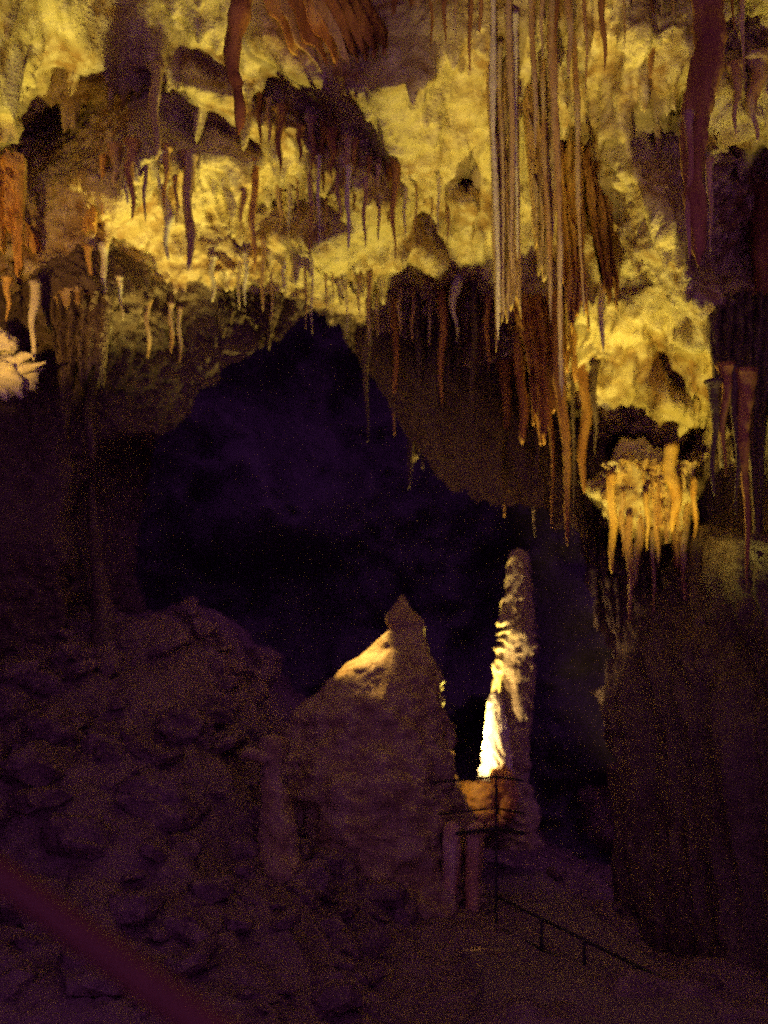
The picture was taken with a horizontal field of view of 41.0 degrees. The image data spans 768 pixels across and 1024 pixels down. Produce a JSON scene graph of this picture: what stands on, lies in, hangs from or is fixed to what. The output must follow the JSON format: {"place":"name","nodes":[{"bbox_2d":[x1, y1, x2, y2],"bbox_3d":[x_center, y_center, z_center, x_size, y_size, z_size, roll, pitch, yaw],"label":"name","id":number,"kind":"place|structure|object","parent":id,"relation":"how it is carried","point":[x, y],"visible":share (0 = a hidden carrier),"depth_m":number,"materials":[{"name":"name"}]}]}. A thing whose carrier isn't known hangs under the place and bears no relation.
{"place":"outdoors","nodes":[
{"label":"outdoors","id":0,"kind":"place"},
{"bbox_2d":[133,310,617,864],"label":"cave passage wall","id":1,"kind":"structure","parent":0,"point":[299,526],"depth_m":13.65,"materials":[{"name":"stone"}]},
{"bbox_2d":[0,0,767,457],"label":"cave ceiling","id":2,"kind":"structure","parent":0,"point":[74,82],"depth_m":7.75,"materials":[{"name":"stone"}]},
{"bbox_2d":[0,148,26,278],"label":"flowstone curtain","id":3,"kind":"object","parent":2,"relation":"hanging from","point":[13,179],"visible":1,"depth_m":7.22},
{"bbox_2d":[0,352,46,402],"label":"flowstone growth","id":4,"kind":"object","parent":2,"relation":"attached to","point":[19,375],"visible":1,"depth_m":7.18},
{"bbox_2d":[0,328,20,354],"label":"flowstone boss","id":5,"kind":"object","parent":4,"relation":"on","point":[9,343],"visible":0.97,"depth_m":7.29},
{"bbox_2d":[24,220,41,254],"bbox_3d":[-2.641,-2.044,7.633,0.195,0.260,0.093,6,-12,-29],"label":"drapery","id":6,"kind":"object","parent":2,"relation":"hanging from","point":[32,242],"visible":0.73,"depth_m":7.64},
{"bbox_2d":[28,280,41,361],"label":"stalactite","id":7,"kind":"object","parent":2,"relation":"hanging from","point":[34,285],"visible":1,"depth_m":7.32},
{"bbox_2d":[49,290,114,441],"bbox_3d":[-2.269,-1.074,7.542,0.489,1.114,0.175,0,-11,0],"label":"flowstone curtain","id":8,"kind":"object","parent":2,"relation":"hanging from","point":[81,335],"visible":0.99,"depth_m":7.58,"materials":[{"name":"stone"}]},
{"bbox_2d":[77,366,97,462],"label":"stalactite","id":9,"kind":"object","parent":2,"relation":"hanging from","point":[89,400],"visible":0.8,"depth_m":7.92,"materials":[{"name":"stone"}]},
{"bbox_2d":[81,207,97,234],"bbox_3d":[-2.214,-2.216,7.750,0.136,0.273,0.079,-4,-11,21],"label":"drapery","id":10,"kind":"object","parent":2,"relation":"hanging from","point":[89,224],"visible":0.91,"depth_m":7.74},
{"bbox_2d":[97,242,111,327],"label":"stalactite","id":11,"kind":"object","parent":2,"relation":"hanging from","point":[103,250],"visible":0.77,"depth_m":7.80},
{"bbox_2d":[106,140,123,182],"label":"stalactite","id":12,"kind":"object","parent":2,"relation":"hanging from","point":[115,148],"visible":0.95,"depth_m":7.45},
{"bbox_2d":[122,137,140,220],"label":"stalactite","id":13,"kind":"object","parent":2,"relation":"hanging from","point":[132,144],"visible":1,"depth_m":7.24},
{"bbox_2d":[147,60,164,158],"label":"stalactite","id":14,"kind":"object","parent":2,"relation":"hanging from","point":[156,69],"visible":1,"depth_m":7.36},
{"bbox_2d":[155,179,174,260],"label":"stalactite","id":15,"kind":"object","parent":2,"relation":"hanging from","point":[168,214],"visible":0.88,"depth_m":7.59},
{"bbox_2d":[161,143,173,209],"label":"stalactite","id":16,"kind":"object","parent":2,"relation":"hanging from","point":[168,148],"visible":0.92,"depth_m":7.40},
{"bbox_2d":[177,149,200,273],"bbox_3d":[-1.448,-2.192,7.525,0.177,0.946,0.140,0,-11,0],"label":"stalactite","id":17,"kind":"object","parent":2,"relation":"hanging from","point":[189,157],"visible":1,"depth_m":7.54},
{"bbox_2d":[223,0,252,134],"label":"stalactite","id":18,"kind":"object","parent":2,"relation":"hanging from","point":[239,15],"visible":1,"depth_m":6.15},
{"bbox_2d":[213,290,282,349],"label":"flowstone curtain","id":19,"kind":"object","parent":2,"relation":"hanging from","point":[254,312],"visible":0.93,"depth_m":8.53,"materials":[{"name":"stone"}]},
{"bbox_2d":[248,158,259,269],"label":"stalactite","id":20,"kind":"object","parent":2,"relation":"hanging from","point":[253,198],"visible":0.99,"depth_m":7.81},
{"bbox_2d":[258,236,265,309],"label":"stalactite","id":21,"kind":"object","parent":2,"relation":"hanging from","point":[262,239],"visible":1,"depth_m":8.25},
{"bbox_2d":[272,103,288,172],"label":"stalactite","id":22,"kind":"object","parent":2,"relation":"hanging from","point":[280,110],"visible":1,"depth_m":7.38},
{"bbox_2d":[263,0,298,55],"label":"drapery","id":23,"kind":"object","parent":2,"relation":"hanging from","point":[272,7],"visible":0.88,"depth_m":6.91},
{"bbox_2d":[279,0,322,73],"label":"drapery","id":24,"kind":"object","parent":2,"relation":"hanging from","point":[286,10],"visible":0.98,"depth_m":6.97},
{"bbox_2d":[288,0,327,66],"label":"drapery","id":25,"kind":"object","parent":2,"relation":"hanging from","point":[308,36],"visible":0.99,"depth_m":7.00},
{"bbox_2d":[306,172,313,256],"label":"stalactite","id":26,"kind":"object","parent":2,"relation":"hanging from","point":[310,191],"visible":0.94,"depth_m":7.62},
{"bbox_2d":[302,114,319,181],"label":"stalactite","id":27,"kind":"object","parent":2,"relation":"hanging from","point":[310,120],"visible":1,"depth_m":7.58},
{"bbox_2d":[303,0,338,67],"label":"drapery","id":28,"kind":"object","parent":2,"relation":"hanging from","point":[319,28],"visible":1,"depth_m":7.01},
{"bbox_2d":[313,0,348,66],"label":"drapery","id":29,"kind":"object","parent":2,"relation":"hanging from","point":[322,8],"visible":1,"depth_m":7.00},
{"bbox_2d":[323,127,340,177],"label":"stalactite","id":30,"kind":"object","parent":2,"relation":"hanging from","point":[331,134],"visible":1,"depth_m":7.44},
{"bbox_2d":[323,0,358,63],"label":"drapery","id":31,"kind":"object","parent":2,"relation":"hanging from","point":[338,17],"visible":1,"depth_m":7.00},
{"bbox_2d":[344,164,352,250],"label":"stalactite","id":32,"kind":"object","parent":2,"relation":"hanging from","point":[348,168],"visible":1,"depth_m":7.23},
{"bbox_2d":[336,0,367,60],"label":"drapery","id":33,"kind":"object","parent":2,"relation":"hanging from","point":[350,18],"visible":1,"depth_m":6.98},
{"bbox_2d":[347,0,377,57],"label":"drapery","id":34,"kind":"object","parent":2,"relation":"hanging from","point":[369,34],"visible":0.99,"depth_m":6.94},
{"bbox_2d":[362,282,376,436],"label":"stalactite","id":35,"kind":"object","parent":2,"relation":"hanging from","point":[366,352],"visible":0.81,"depth_m":8.60,"materials":[{"name":"stone"}]},
{"bbox_2d":[359,0,387,55],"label":"drapery","id":36,"kind":"object","parent":2,"relation":"hanging from","point":[374,19],"visible":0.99,"depth_m":6.90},
{"bbox_2d":[389,156,400,256],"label":"stalactite","id":37,"kind":"object","parent":2,"relation":"hanging from","point":[396,170],"visible":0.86,"depth_m":7.46},
{"bbox_2d":[390,295,402,435],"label":"stalactite","id":38,"kind":"object","parent":2,"relation":"hanging from","point":[394,326],"visible":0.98,"depth_m":8.99},
{"bbox_2d":[410,296,424,387],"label":"stalactite","id":39,"kind":"object","parent":2,"relation":"hanging from","point":[420,303],"visible":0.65,"depth_m":9.13,"materials":[{"name":"stone"}]},
{"bbox_2d":[407,314,461,489],"bbox_3d":[0.409,-0.986,9.197,0.608,1.592,0.185,0,-11,0],"label":"flowstone curtain","id":40,"kind":"object","parent":2,"relation":"hanging from","point":[452,364],"visible":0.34,"depth_m":9.28,"materials":[{"name":"stone"}]},
{"bbox_2d":[436,288,447,404],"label":"stalactite","id":41,"kind":"object","parent":2,"relation":"hanging from","point":[442,305],"visible":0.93,"depth_m":8.89},
{"bbox_2d":[449,273,462,344],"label":"stalactite","id":42,"kind":"object","parent":2,"relation":"hanging from","point":[456,284],"visible":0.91,"depth_m":8.81},
{"bbox_2d":[468,282,477,450],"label":"stalactite","id":43,"kind":"object","parent":2,"relation":"hanging from","point":[473,288],"visible":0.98,"depth_m":8.88,"materials":[{"name":"stone"}]},
{"bbox_2d":[483,294,491,371],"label":"stalactite","id":44,"kind":"object","parent":2,"relation":"hanging from","point":[488,302],"visible":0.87,"depth_m":8.86},
{"bbox_2d":[489,0,500,337],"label":"stalactite","id":45,"kind":"object","parent":2,"relation":"hanging from","point":[493,87],"visible":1,"depth_m":6.45},
{"bbox_2d":[496,40,504,318],"bbox_3d":[0.781,-2.195,6.737,0.063,1.970,0.062,0,-11,0],"label":"stalactite","id":46,"kind":"object","parent":2,"relation":"hanging from","point":[500,46],"visible":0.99,"depth_m":6.75},
{"bbox_2d":[486,56,521,350],"bbox_3d":[0.815,-2.072,6.835,0.224,2.059,0.177,0,-11,0],"label":"flowstone curtain","id":47,"kind":"object","parent":2,"relation":"hanging from","point":[512,290],"visible":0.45,"depth_m":6.83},
{"bbox_2d":[495,358,512,516],"bbox_3d":[1.093,-0.657,9.154,0.167,1.424,0.178,5,-12,-25],"label":"stalactite","id":48,"kind":"object","parent":2,"relation":"hanging from","point":[504,366],"visible":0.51,"depth_m":9.20},
{"bbox_2d":[505,0,515,282],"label":"stalactite","id":49,"kind":"object","parent":2,"relation":"hanging from","point":[509,53],"visible":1,"depth_m":6.44},
{"bbox_2d":[512,10,519,258],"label":"stalactite","id":50,"kind":"object","parent":2,"relation":"hanging from","point":[515,18],"visible":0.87,"depth_m":6.58},
{"bbox_2d":[512,310,528,443],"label":"stalactite","id":51,"kind":"object","parent":2,"relation":"hanging from","point":[519,364],"visible":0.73,"depth_m":8.59},
{"bbox_2d":[528,0,537,149],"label":"stalactite","id":52,"kind":"object","parent":2,"relation":"hanging from","point":[531,31],"visible":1,"depth_m":6.54},
{"bbox_2d":[528,387,540,534],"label":"stalactite","id":53,"kind":"object","parent":2,"relation":"hanging from","point":[537,455],"visible":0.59,"depth_m":8.90,"materials":[{"name":"stone"}]},
{"bbox_2d":[523,79,556,281],"bbox_3d":[1.077,-2.294,7.010,0.242,1.461,0.195,0,-11,0],"label":"flowstone curtain","id":54,"kind":"object","parent":2,"relation":"hanging from","point":[534,167],"visible":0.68,"depth_m":7.03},
{"bbox_2d":[512,292,577,445],"bbox_3d":[1.335,-1.183,8.418,0.592,1.278,0.189,0,-11,0],"label":"flowstone curtain","id":55,"kind":"object","parent":2,"relation":"hanging from","point":[534,325],"visible":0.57,"depth_m":8.44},
{"bbox_2d":[539,58,551,321],"bbox_3d":[1.084,-2.162,6.870,0.060,1.905,0.056,0,-11,0],"label":"stalactite","id":56,"kind":"object","parent":2,"relation":"hanging from","point":[544,172],"visible":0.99,"depth_m":6.86},
{"bbox_2d":[546,0,563,395],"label":"stalactite","id":57,"kind":"object","parent":2,"relation":"hanging from","point":[552,65],"visible":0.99,"depth_m":6.41},
{"bbox_2d":[546,289,570,545],"bbox_3d":[1.414,-0.758,8.204,0.177,2.087,0.175,10,-15,-43],"label":"stalactite","id":58,"kind":"object","parent":2,"relation":"hanging from","point":[563,418],"visible":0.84,"depth_m":8.21},
{"bbox_2d":[563,0,573,77],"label":"stalactite","id":59,"kind":"object","parent":2,"relation":"hanging from","point":[568,9],"visible":1,"depth_m":6.55},
{"bbox_2d":[555,138,589,348],"bbox_3d":[1.393,-2.043,7.689,0.287,1.682,0.168,0,-11,0],"label":"flowstone curtain","id":60,"kind":"object","parent":2,"relation":"hanging from","point":[572,290],"visible":0.58,"depth_m":7.69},
{"bbox_2d":[570,357,575,539],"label":"stalactite","id":61,"kind":"object","parent":2,"relation":"hanging from","point":[572,388],"visible":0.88,"depth_m":8.48,"materials":[{"name":"stone"}]},
{"bbox_2d":[572,32,584,315],"bbox_3d":[1.263,-2.208,6.674,0.062,2.020,0.062,0,-11,0],"label":"stalactite","id":62,"kind":"object","parent":2,"relation":"hanging from","point":[577,109],"visible":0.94,"depth_m":6.68},
{"bbox_2d":[577,364,592,493],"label":"stalactite","id":63,"kind":"object","parent":2,"relation":"hanging from","point":[586,413],"visible":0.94,"depth_m":8.55},
{"bbox_2d":[589,360,600,454],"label":"stalactite","id":64,"kind":"object","parent":2,"relation":"hanging from","point":[594,366],"visible":1,"depth_m":8.47,"materials":[{"name":"stone"}]},
{"bbox_2d":[582,145,618,309],"bbox_3d":[1.610,-2.100,7.563,0.228,1.235,0.178,0,-11,0],"label":"flowstone curtain","id":65,"kind":"object","parent":2,"relation":"hanging from","point":[600,209],"visible":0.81,"depth_m":7.57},
{"bbox_2d":[597,277,605,351],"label":"stalactite","id":66,"kind":"object","parent":2,"relation":"hanging from","point":[601,306],"visible":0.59,"depth_m":7.78},
{"bbox_2d":[598,0,606,73],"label":"stalactite","id":67,"kind":"object","parent":2,"relation":"hanging from","point":[601,10],"visible":1,"depth_m":6.44},
{"bbox_2d":[679,0,728,266],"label":"stalactite","id":68,"kind":"object","parent":2,"relation":"hanging from","point":[710,38],"visible":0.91,"depth_m":5.78},
{"bbox_2d":[681,109,694,258],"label":"stalactite","id":69,"kind":"object","parent":68,"relation":"attached to","point":[687,115],"visible":1,"depth_m":5.63},
{"bbox_2d":[705,157,715,251],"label":"stalactite","id":70,"kind":"object","parent":2,"relation":"hanging from","point":[709,162],"visible":0.99,"depth_m":5.98},
{"bbox_2d":[703,377,723,495],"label":"stalactite","id":71,"kind":"object","parent":2,"relation":"hanging from","point":[712,385],"visible":1,"depth_m":6.75,"materials":[{"name":"stone"}]},
{"bbox_2d":[714,361,735,476],"bbox_3d":[2.273,-0.605,6.771,0.132,0.772,0.133,0,-11,0],"label":"stalactite","id":72,"kind":"object","parent":2,"relation":"hanging from","point":[724,369],"visible":1,"depth_m":6.77},
{"bbox_2d":[724,59,745,136],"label":"stalactite","id":73,"kind":"object","parent":2,"relation":"hanging from","point":[733,67],"visible":0.98,"depth_m":6.43},
{"bbox_2d":[730,364,741,514],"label":"stalactite","id":74,"kind":"object","parent":2,"relation":"hanging from","point":[734,404],"visible":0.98,"depth_m":6.75,"materials":[{"name":"stone"}]},
{"bbox_2d":[707,288,767,558],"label":"flowstone curtain","id":75,"kind":"object","parent":2,"relation":"hanging from","point":[738,332],"visible":0.62,"depth_m":7.14,"materials":[{"name":"stone"}]},
{"bbox_2d":[739,0,745,80],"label":"stalactite","id":76,"kind":"object","parent":2,"relation":"hanging from","point":[742,16],"visible":1,"depth_m":6.04},
{"bbox_2d":[735,367,757,586],"bbox_3d":[2.399,-0.230,6.696,0.177,1.446,0.161,0,-11,0],"label":"stalactite","id":77,"kind":"object","parent":2,"relation":"hanging from","point":[747,377],"visible":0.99,"depth_m":6.71},
{"bbox_2d":[738,47,767,143],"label":"stalactite","id":78,"kind":"object","parent":2,"relation":"hanging from","point":[756,59],"visible":1,"depth_m":6.49},
{"bbox_2d":[748,177,767,294],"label":"stalactite","id":79,"kind":"object","parent":2,"relation":"hanging from","point":[758,229],"visible":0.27,"depth_m":7.70},
{"bbox_2d":[0,449,767,976],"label":"cave wall","id":80,"kind":"structure","parent":0,"point":[682,697],"depth_m":7.87,"materials":[{"name":"stone"}]},
{"bbox_2d":[599,577,661,658],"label":"flowstone curtain","id":81,"kind":"object","parent":80,"relation":"attached to","point":[614,591],"visible":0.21,"depth_m":8.60,"materials":[{"name":"stone"}]},
{"bbox_2d":[578,437,697,548],"bbox_3d":[2.086,-0.152,8.458,0.965,0.961,0.590,0,-11,0],"label":"flowstone boss","id":82,"kind":"object","parent":80,"relation":"attached to","point":[641,448],"visible":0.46,"depth_m":8.27,"materials":[{"name":"stone"}]},
{"bbox_2d":[624,514,632,622],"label":"stalactite","id":83,"kind":"object","parent":82,"relation":"hanging from","point":[628,539],"visible":1,"depth_m":8.11},
{"bbox_2d":[632,507,645,585],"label":"stalactite","id":84,"kind":"object","parent":82,"relation":"hanging from","point":[639,531],"visible":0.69,"depth_m":8.20},
{"bbox_2d":[602,451,699,571],"bbox_3d":[2.160,-0.020,8.156,0.786,0.977,0.220,0,-11,0],"label":"flowstone curtain","id":85,"kind":"object","parent":82,"relation":"attached to","point":[686,467],"visible":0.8,"depth_m":8.18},
{"bbox_2d":[606,472,617,572],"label":"stalactite","id":86,"kind":"object","parent":85,"relation":"hanging from","point":[610,491],"visible":1,"depth_m":8.09},
{"bbox_2d":[661,443,682,531],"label":"stalactite","id":87,"kind":"object","parent":85,"relation":"hanging from","point":[669,463],"visible":1,"depth_m":8.09},
{"bbox_2d":[690,477,698,538],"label":"stalactite","id":88,"kind":"object","parent":85,"relation":"hanging from","point":[693,489],"visible":1,"depth_m":8.09},
{"bbox_2d":[652,463,660,565],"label":"stalactite","id":89,"kind":"object","parent":82,"relation":"hanging from","point":[655,519],"visible":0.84,"depth_m":8.16},
{"bbox_2d":[680,476,691,600],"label":"stalactite","id":90,"kind":"object","parent":82,"relation":"hanging from","point":[683,555],"visible":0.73,"depth_m":8.12},
{"bbox_2d":[0,604,767,1023],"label":"ground","id":91,"kind":"structure","parent":0,"point":[426,978],"depth_m":6.36,"materials":[{"name":"stone"}]},
{"bbox_2d":[20,701,83,746],"bbox_3d":[-2.334,1.549,7.189,0.424,0.447,0.430,6,-12,-28],"label":"boulder","id":92,"kind":"object","parent":91,"relation":"on","point":[51,723],"visible":0.64,"depth_m":7.05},
{"bbox_2d":[39,812,119,860],"bbox_3d":[-1.853,2.029,6.283,0.486,0.385,0.430,6,-12,-30],"label":"boulder","id":93,"kind":"object","parent":91,"relation":"on","point":[58,832],"visible":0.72,"depth_m":6.16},
{"bbox_2d":[93,646,129,678],"bbox_3d":[-2.149,1.253,8.031,0.351,0.437,0.423,0,-11,0],"label":"boulder","id":94,"kind":"object","parent":91,"relation":"on","point":[113,663],"visible":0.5,"depth_m":7.92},
{"bbox_2d":[154,704,215,745],"bbox_3d":[-1.427,1.562,7.326,0.418,0.372,0.400,-7,-13,33],"label":"boulder","id":95,"kind":"object","parent":91,"relation":"on","point":[175,724],"visible":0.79,"depth_m":7.21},
{"bbox_2d":[229,832,258,860],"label":"boulder","id":96,"kind":"object","parent":91,"relation":"on","point":[242,845],"visible":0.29,"depth_m":6.83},
{"bbox_2d":[244,645,283,687],"bbox_3d":[-1.248,1.564,10.291,0.498,0.465,0.358,-9,-14,39],"label":"boulder","id":97,"kind":"object","parent":91,"relation":"on","point":[269,659],"visible":0.57,"depth_m":10.15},
{"bbox_2d":[310,846,357,885],"bbox_3d":[-0.380,2.543,7.262,0.396,0.360,0.415,0,-11,0],"label":"boulder","id":98,"kind":"object","parent":91,"relation":"on","point":[342,868],"visible":0.52,"depth_m":7.14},
{"bbox_2d":[277,594,485,918],"bbox_3d":[-0.122,1.822,7.995,1.830,2.373,1.476,0,-11,0],"label":"stalagmite mound","id":99,"kind":"object","parent":91,"relation":"on","point":[369,734],"visible":0.76,"depth_m":7.53,"materials":[{"name":"stone"}]},
{"bbox_2d":[471,807,506,831],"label":"flowstone terrace","id":100,"kind":"structure","parent":99,"relation":"attached to","point":[486,818],"depth_m":7.93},
{"bbox_2d":[459,781,500,811],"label":"flowstone terrace","id":101,"kind":"structure","parent":100,"relation":"on","point":[480,794],"depth_m":8.09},
{"bbox_2d":[489,763,519,824],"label":"flowstone terrace","id":102,"kind":"structure","parent":100,"relation":"on","point":[509,795],"depth_m":8.21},
{"bbox_2d":[0,596,764,1023],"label":"rubble","id":103,"kind":"object","parent":91,"relation":"on","point":[42,768],"visible":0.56,"depth_m":6.46,"materials":[{"name":"stone"}]},
{"bbox_2d":[87,480,116,644],"bbox_3d":[-2.233,0.601,8.432,0.374,1.766,0.360,10,-14,-42],"label":"stalagmite","id":104,"kind":"object","parent":103,"relation":"on","point":[103,624],"visible":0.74,"depth_m":8.38,"materials":[{"name":"stone"}]},
{"bbox_2d":[115,769,202,833],"bbox_3d":[-1.452,1.885,6.660,0.541,0.424,0.511,0,-11,0],"label":"boulder","id":105,"kind":"object","parent":103,"relation":"on","point":[165,801],"visible":0.91,"depth_m":6.51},
{"bbox_2d":[241,734,303,883],"bbox_3d":[-0.705,2.053,6.914,0.540,1.095,0.447,-4,-12,21],"label":"stalagmite","id":106,"kind":"object","parent":103,"relation":"on","point":[280,858],"visible":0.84,"depth_m":6.85,"materials":[{"name":"stone"}]},
{"bbox_2d":[476,690,516,814],"bbox_3d":[0.924,2.013,8.640,0.356,1.023,0.348,0,-11,0],"label":"stalagmite","id":107,"kind":"object","parent":91,"relation":"on","point":[496,747],"visible":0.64,"depth_m":8.58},
{"bbox_2d":[484,548,544,850],"bbox_3d":[1.061,1.565,8.872,0.561,2.534,0.560,4,-11,-21],"label":"stalagmite","id":108,"kind":"object","parent":91,"relation":"on","point":[517,649],"visible":0.8,"depth_m":8.76,"materials":[{"name":"stone"}]},
{"bbox_2d":[577,785,613,855],"bbox_3d":[2.618,3.467,11.626,0.880,1.031,0.982,4,-11,-20],"label":"boulder","id":109,"kind":"object","parent":91,"relation":"on","point":[598,824],"visible":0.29,"depth_m":11.36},
{"bbox_2d":[460,869,721,1023],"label":"path","id":110,"kind":"structure","parent":0,"point":[542,977],"depth_m":6.34,"materials":[{"name":"concrete"}]},
{"bbox_2d":[0,853,239,1023],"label":"handrail","id":111,"kind":"object","parent":110,"relation":"on","point":[157,990],"visible":1,"depth_m":1.50,"materials":[{"name":"metal"}]},
{"bbox_2d":[442,821,461,894],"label":"flowstone pillar","id":112,"kind":"structure","parent":110,"relation":"on","point":[451,852],"depth_m":7.37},
{"bbox_2d":[465,821,485,910],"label":"flowstone pillar","id":113,"kind":"structure","parent":110,"relation":"on","point":[474,845],"depth_m":7.36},
{"bbox_2d":[430,774,694,992],"bbox_3d":[1.034,2.356,6.637,0.330,1.211,2.546,8,-13,-35],"label":"railing","id":114,"kind":"object","parent":110,"relation":"on","point":[496,828],"visible":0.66,"depth_m":7.11,"materials":[{"name":"metal"}]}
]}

